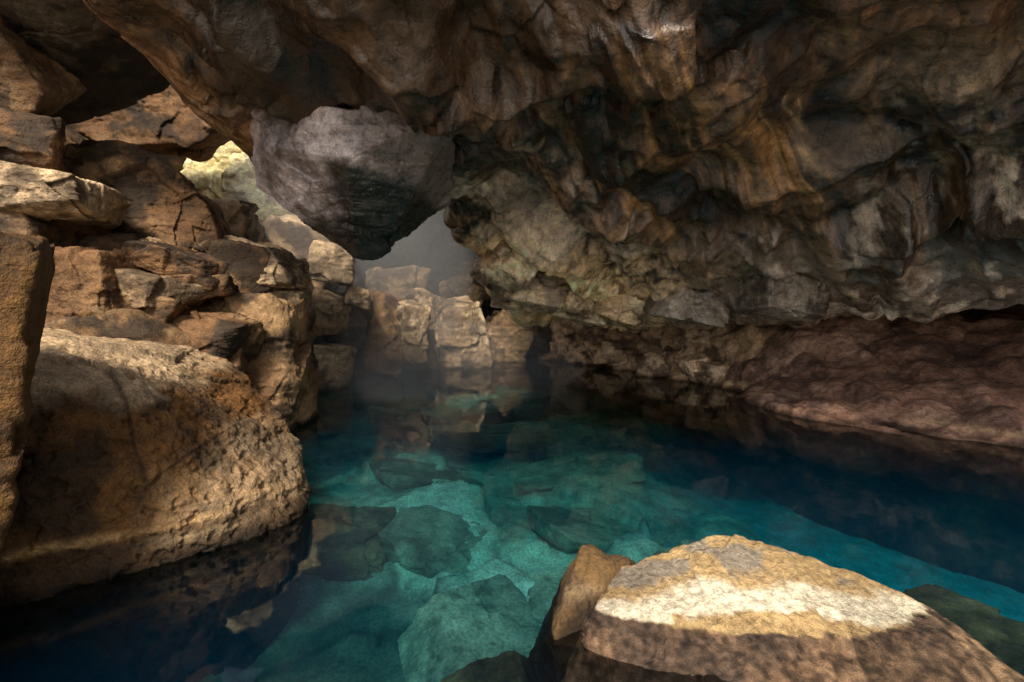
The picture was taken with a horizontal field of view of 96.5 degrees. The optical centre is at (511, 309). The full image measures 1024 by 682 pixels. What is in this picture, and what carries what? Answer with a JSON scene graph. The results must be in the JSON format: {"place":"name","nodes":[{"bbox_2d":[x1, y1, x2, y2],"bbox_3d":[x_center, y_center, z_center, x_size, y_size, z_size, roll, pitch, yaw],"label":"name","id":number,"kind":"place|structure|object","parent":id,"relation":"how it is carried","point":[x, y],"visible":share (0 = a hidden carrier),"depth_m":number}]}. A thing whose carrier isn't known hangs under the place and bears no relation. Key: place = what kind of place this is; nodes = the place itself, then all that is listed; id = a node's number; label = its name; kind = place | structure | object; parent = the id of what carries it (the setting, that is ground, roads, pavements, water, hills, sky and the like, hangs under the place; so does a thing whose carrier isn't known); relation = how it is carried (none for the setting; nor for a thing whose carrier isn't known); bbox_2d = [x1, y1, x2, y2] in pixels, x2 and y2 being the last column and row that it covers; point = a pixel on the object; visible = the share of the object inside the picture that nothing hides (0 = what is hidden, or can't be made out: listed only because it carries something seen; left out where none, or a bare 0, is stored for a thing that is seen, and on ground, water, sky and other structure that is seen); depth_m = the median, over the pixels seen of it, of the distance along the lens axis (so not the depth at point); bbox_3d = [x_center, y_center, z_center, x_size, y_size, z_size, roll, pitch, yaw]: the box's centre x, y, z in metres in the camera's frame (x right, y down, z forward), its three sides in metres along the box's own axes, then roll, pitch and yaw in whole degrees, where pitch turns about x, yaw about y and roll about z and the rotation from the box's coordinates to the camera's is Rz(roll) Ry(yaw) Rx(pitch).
{"place":"outdoors","nodes":[
{"label":"outdoors","id":0,"kind":"place"},
{"bbox_2d":[64,124,186,171],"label":"cave wall","id":1,"kind":"structure","parent":0,"point":[73,136],"depth_m":10.37},
{"bbox_2d":[0,15,86,115],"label":"overhanging slab","id":2,"kind":"structure","parent":1,"relation":"attached to","point":[34,81],"depth_m":4.58},
{"bbox_2d":[0,0,169,125],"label":"overhanging slab","id":3,"kind":"structure","parent":1,"relation":"attached to","point":[108,67],"depth_m":5.16},
{"bbox_2d":[70,85,230,161],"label":"overhanging slab","id":4,"kind":"structure","parent":1,"relation":"attached to","point":[167,121],"depth_m":8.06},
{"bbox_2d":[142,236,170,243],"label":"boulder","id":5,"kind":"object","parent":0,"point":[153,239],"visible":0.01,"depth_m":5.03},
{"bbox_2d":[313,215,507,381],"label":"cave wall","id":6,"kind":"structure","parent":0,"point":[435,248],"depth_m":16.66},
{"bbox_2d":[435,209,443,214],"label":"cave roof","id":7,"kind":"structure","parent":6,"relation":"attached to","point":[441,212],"depth_m":15.56},
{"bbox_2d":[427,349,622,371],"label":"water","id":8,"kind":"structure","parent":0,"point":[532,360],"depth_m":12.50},
{"bbox_2d":[0,230,55,549],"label":"boulder","id":9,"kind":"object","parent":8,"relation":"in","point":[27,267],"visible":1,"depth_m":2.00},
{"bbox_2d":[0,328,311,681],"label":"boulder","id":10,"kind":"object","parent":8,"relation":"in","point":[159,530],"visible":0.97,"depth_m":2.80},
{"bbox_2d":[199,292,321,443],"bbox_3d":[-3.388,0.815,5.786,1.656,2.096,1.506,0,0,-8],"label":"boulder","id":11,"kind":"object","parent":8,"relation":"in","point":[282,371],"visible":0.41,"depth_m":5.37},
{"bbox_2d":[225,348,247,374],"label":"boulder","id":12,"kind":"object","parent":11,"relation":"on","point":[237,359],"visible":0.06,"depth_m":4.87},
{"bbox_2d":[44,306,209,346],"bbox_3d":[-4.314,0.645,5.048,2.302,1.385,1.590,0,0,0],"label":"boulder","id":13,"kind":"object","parent":12,"relation":"on","point":[136,325],"visible":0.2,"depth_m":4.29},
{"bbox_2d":[76,232,137,250],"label":"boulder","id":14,"kind":"object","parent":13,"relation":"on","point":[109,241],"visible":0.11,"depth_m":4.76},
{"bbox_2d":[0,211,113,246],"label":"boulder","id":15,"kind":"object","parent":14,"relation":"on","point":[61,233],"visible":0.28,"depth_m":4.36},
{"bbox_2d":[0,160,132,228],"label":"boulder","id":16,"kind":"object","parent":15,"relation":"on","point":[44,194],"visible":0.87,"depth_m":4.12},
{"bbox_2d":[0,107,70,172],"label":"boulder","id":17,"kind":"object","parent":16,"relation":"on","point":[32,140],"visible":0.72,"depth_m":4.44},
{"bbox_2d":[57,292,192,322],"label":"boulder","id":18,"kind":"object","parent":13,"relation":"on","point":[167,309],"visible":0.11,"depth_m":4.54},
{"bbox_2d":[45,246,142,330],"bbox_3d":[-4.210,-0.159,4.650,0.831,0.981,0.769,0,0,0],"label":"boulder","id":19,"kind":"object","parent":18,"relation":"on","point":[84,282],"visible":0.41,"depth_m":4.31},
{"bbox_2d":[114,268,208,310],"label":"boulder","id":20,"kind":"object","parent":13,"relation":"on","point":[139,288],"visible":0.59,"depth_m":4.51},
{"bbox_2d":[121,238,228,291],"bbox_3d":[-3.628,-0.505,5.030,0.966,0.642,0.758,0,0,-14],"label":"boulder","id":21,"kind":"object","parent":20,"relation":"on","point":[162,259],"visible":0.82,"depth_m":4.76},
{"bbox_2d":[172,274,239,300],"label":"boulder","id":22,"kind":"object","parent":13,"relation":"on","point":[226,287],"visible":0.6,"depth_m":4.97},
{"bbox_2d":[191,238,273,298],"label":"boulder","id":23,"kind":"object","parent":13,"relation":"on","point":[247,262],"visible":0.15,"depth_m":5.81},
{"bbox_2d":[65,139,230,251],"bbox_3d":[-4.561,-1.336,5.908,1.869,1.576,1.440,0,0,0],"label":"boulder","id":24,"kind":"object","parent":23,"relation":"on","point":[172,205],"visible":0.56,"depth_m":5.43},
{"bbox_2d":[172,310,265,357],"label":"boulder","id":25,"kind":"object","parent":12,"relation":"on","point":[224,334],"visible":0.64,"depth_m":4.73},
{"bbox_2d":[266,284,313,305],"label":"boulder","id":26,"kind":"object","parent":11,"relation":"on","point":[294,296],"visible":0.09,"depth_m":6.22},
{"bbox_2d":[223,234,311,295],"bbox_3d":[-3.454,-0.588,6.374,1.079,0.806,1.098,0,0,0],"label":"boulder","id":27,"kind":"object","parent":26,"relation":"on","point":[285,269],"visible":0.49,"depth_m":6.13},
{"bbox_2d":[314,342,356,392],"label":"boulder","id":28,"kind":"object","parent":8,"relation":"in","point":[336,364],"visible":0.68,"depth_m":8.53},
{"bbox_2d":[318,300,372,379],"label":"boulder","id":29,"kind":"object","parent":8,"relation":"in","point":[355,335],"visible":0.34,"depth_m":9.87},
{"bbox_2d":[361,289,402,378],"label":"boulder","id":30,"kind":"object","parent":8,"relation":"in","point":[382,357],"visible":0.56,"depth_m":10.04},
{"bbox_2d":[396,300,430,369],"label":"boulder","id":31,"kind":"object","parent":8,"relation":"in","point":[413,317],"visible":0.9,"depth_m":9.97},
{"bbox_2d":[365,265,430,299],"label":"boulder","id":32,"kind":"object","parent":31,"relation":"on","point":[398,282],"visible":0.3,"depth_m":12.80},
{"bbox_2d":[413,351,438,381],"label":"boulder","id":33,"kind":"object","parent":8,"relation":"in","point":[429,371],"visible":0.66,"depth_m":11.06},
{"bbox_2d":[434,296,493,379],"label":"boulder","id":34,"kind":"object","parent":8,"relation":"in","point":[461,340],"visible":0.98,"depth_m":11.62},
{"bbox_2d":[405,287,446,335],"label":"boulder","id":35,"kind":"object","parent":34,"relation":"on","point":[432,300],"visible":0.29,"depth_m":12.10},
{"bbox_2d":[485,309,537,368],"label":"boulder","id":36,"kind":"object","parent":8,"relation":"in","point":[510,339],"visible":0.66,"depth_m":12.99},
{"bbox_2d":[439,256,490,304],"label":"boulder","id":37,"kind":"object","parent":36,"relation":"on","point":[460,281],"visible":0.53,"depth_m":13.97},
{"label":"boulder","id":38,"kind":"object","parent":8,"relation":"in","visible":0},
{"bbox_2d":[209,198,264,242],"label":"boulder","id":39,"kind":"object","parent":38,"relation":"on","point":[241,218],"visible":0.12,"depth_m":7.71},
{"bbox_2d":[261,214,335,290],"bbox_3d":[-4.984,-1.089,10.421,2.297,2.267,1.787,0,0,-14],"label":"boulder","id":40,"kind":"object","parent":38,"relation":"on","point":[295,235],"visible":0.16,"depth_m":9.66},
{"bbox_2d":[180,164,242,199],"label":"boulder","id":41,"kind":"object","parent":40,"relation":"on","point":[205,180],"visible":0.13,"depth_m":10.32},
{"bbox_2d":[183,141,242,169],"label":"boulder","id":42,"kind":"object","parent":41,"relation":"on","point":[221,156],"visible":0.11,"depth_m":10.63},
{"bbox_2d":[241,189,297,222],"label":"boulder","id":43,"kind":"object","parent":40,"relation":"on","point":[268,205],"visible":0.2,"depth_m":10.14},
{"bbox_2d":[221,151,257,194],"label":"boulder","id":44,"kind":"object","parent":43,"relation":"on","point":[238,175],"visible":0.31,"depth_m":10.41},
{"bbox_2d":[83,0,1023,332],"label":"cave ceiling","id":45,"kind":"structure","parent":0,"point":[863,158],"depth_m":4.41},
{"bbox_2d":[249,105,455,259],"bbox_3d":[-1.855,-1.464,5.422,2.486,1.734,1.718,0,0,0],"label":"hanging rock","id":46,"kind":"object","parent":45,"relation":"hanging from","point":[364,182],"visible":0.96,"depth_m":4.96},
{"bbox_2d":[470,240,537,297],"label":"ceiling block","id":47,"kind":"structure","parent":45,"relation":"attached to","point":[501,268],"depth_m":7.62},
{"bbox_2d":[490,270,570,314],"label":"ceiling block","id":48,"kind":"structure","parent":45,"relation":"attached to","point":[542,293],"depth_m":8.12},
{"bbox_2d":[552,289,606,325],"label":"ceiling block","id":49,"kind":"structure","parent":45,"relation":"attached to","point":[576,308],"depth_m":8.36},
{"bbox_2d":[594,295,647,326],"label":"ceiling block","id":50,"kind":"structure","parent":45,"relation":"attached to","point":[623,311],"depth_m":8.09},
{"bbox_2d":[642,287,729,326],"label":"ceiling block","id":51,"kind":"structure","parent":45,"relation":"attached to","point":[707,307],"depth_m":7.41},
{"bbox_2d":[734,272,828,321],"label":"ceiling block","id":52,"kind":"structure","parent":45,"relation":"attached to","point":[798,297],"depth_m":6.58},
{"bbox_2d":[199,368,1023,681],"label":"lakebed","id":53,"kind":"structure","parent":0,"point":[691,486],"depth_m":5.77},
{"bbox_2d":[303,503,395,581],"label":"underwater slab","id":54,"kind":"structure","parent":53,"relation":"on","point":[344,543],"depth_m":4.21},
{"bbox_2d":[366,406,452,432],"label":"underwater slab","id":55,"kind":"structure","parent":53,"relation":"on","point":[404,419],"depth_m":8.48},
{"bbox_2d":[368,455,484,492],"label":"underwater slab","id":56,"kind":"structure","parent":53,"relation":"on","point":[394,474],"depth_m":6.05},
{"bbox_2d":[378,505,508,578],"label":"underwater slab","id":57,"kind":"structure","parent":53,"relation":"on","point":[427,541],"depth_m":4.37},
{"bbox_2d":[397,574,540,681],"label":"underwater slab","id":58,"kind":"structure","parent":53,"relation":"on","point":[445,634],"depth_m":3.14},
{"bbox_2d":[440,650,528,681],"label":"underwater slab","id":59,"kind":"structure","parent":53,"relation":"on","point":[507,666],"depth_m":2.32},
{"bbox_2d":[421,424,558,454],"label":"underwater slab","id":60,"kind":"structure","parent":53,"relation":"on","point":[497,438],"depth_m":7.55},
{"bbox_2d":[461,394,571,423],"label":"underwater slab","id":61,"kind":"structure","parent":53,"relation":"on","point":[522,408],"depth_m":9.63},
{"bbox_2d":[527,567,567,622],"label":"underwater slab","id":62,"kind":"structure","parent":53,"relation":"on","point":[542,591],"depth_m":3.72},
{"bbox_2d":[510,445,645,495],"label":"underwater slab","id":63,"kind":"structure","parent":53,"relation":"on","point":[601,468],"depth_m":6.34},
{"bbox_2d":[524,544,634,681],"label":"foreground rock","id":64,"kind":"object","parent":53,"relation":"on","point":[590,573],"visible":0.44,"depth_m":2.22},
{"bbox_2d":[526,504,664,552],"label":"underwater slab","id":65,"kind":"structure","parent":53,"relation":"on","point":[568,529],"depth_m":4.67},
{"bbox_2d":[653,535,726,554],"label":"underwater slab","id":66,"kind":"structure","parent":53,"relation":"on","point":[680,543],"depth_m":3.83},
{"bbox_2d":[561,534,1023,681],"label":"foreground rock","id":67,"kind":"object","parent":53,"relation":"on","point":[724,608],"visible":0.93,"depth_m":2.03},
{"bbox_2d":[902,584,1023,675],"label":"underwater slab","id":68,"kind":"structure","parent":53,"relation":"on","point":[993,631],"depth_m":2.61},
{"bbox_2d":[519,318,789,428],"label":"rocky shore","id":69,"kind":"structure","parent":0,"point":[675,392],"depth_m":9.92},
{"bbox_2d":[506,310,552,354],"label":"boulder","id":70,"kind":"object","parent":69,"relation":"on","point":[541,341],"visible":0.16,"depth_m":13.74},
{"bbox_2d":[549,342,555,351],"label":"boulder","id":71,"kind":"object","parent":69,"relation":"on","point":[552,346],"visible":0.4,"depth_m":13.67},
{"bbox_2d":[565,343,588,372],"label":"boulder","id":72,"kind":"object","parent":69,"relation":"on","point":[573,356],"visible":0.66,"depth_m":12.62},
{"bbox_2d":[576,350,594,364],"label":"boulder","id":73,"kind":"object","parent":69,"relation":"on","point":[587,358],"visible":0.3,"depth_m":12.42},
{"bbox_2d":[589,345,609,364],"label":"boulder","id":74,"kind":"object","parent":69,"relation":"on","point":[596,351],"visible":0.63,"depth_m":11.61},
{"bbox_2d":[601,341,626,363],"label":"boulder","id":75,"kind":"object","parent":69,"relation":"on","point":[613,352],"visible":1,"depth_m":11.37},
{"bbox_2d":[633,353,643,363],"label":"boulder","id":76,"kind":"object","parent":69,"relation":"on","point":[637,357],"visible":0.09,"depth_m":10.95},
{"bbox_2d":[634,349,671,379],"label":"boulder","id":77,"kind":"object","parent":69,"relation":"on","point":[655,364],"visible":0.93,"depth_m":10.19},
{"bbox_2d":[662,345,688,363],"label":"boulder","id":78,"kind":"object","parent":69,"relation":"on","point":[672,354],"visible":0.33,"depth_m":10.16},
{"bbox_2d":[674,353,709,378],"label":"boulder","id":79,"kind":"object","parent":69,"relation":"on","point":[687,366],"visible":0.66,"depth_m":9.43},
{"bbox_2d":[708,361,729,379],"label":"boulder","id":80,"kind":"object","parent":69,"relation":"on","point":[719,363],"visible":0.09,"depth_m":9.28},
{"bbox_2d":[688,359,727,385],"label":"boulder","id":81,"kind":"object","parent":80,"relation":"on","point":[715,373],"visible":0.68,"depth_m":9.05},
{"bbox_2d":[722,304,1023,593],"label":"rocky bank","id":82,"kind":"structure","parent":0,"point":[902,436],"depth_m":6.06},
{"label":"boulder","id":83,"kind":"object","parent":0,"visible":0},
{"bbox_2d":[310,287,350,335],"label":"boulder","id":84,"kind":"object","parent":83,"relation":"on","point":[331,309],"visible":0.52,"depth_m":8.72},
{"bbox_2d":[343,285,371,310],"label":"boulder","id":85,"kind":"object","parent":84,"relation":"on","point":[357,297],"visible":0.95,"depth_m":8.96},
{"bbox_2d":[307,240,355,285],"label":"boulder","id":86,"kind":"object","parent":85,"relation":"on","point":[331,263],"visible":0.82,"depth_m":8.64}
]}

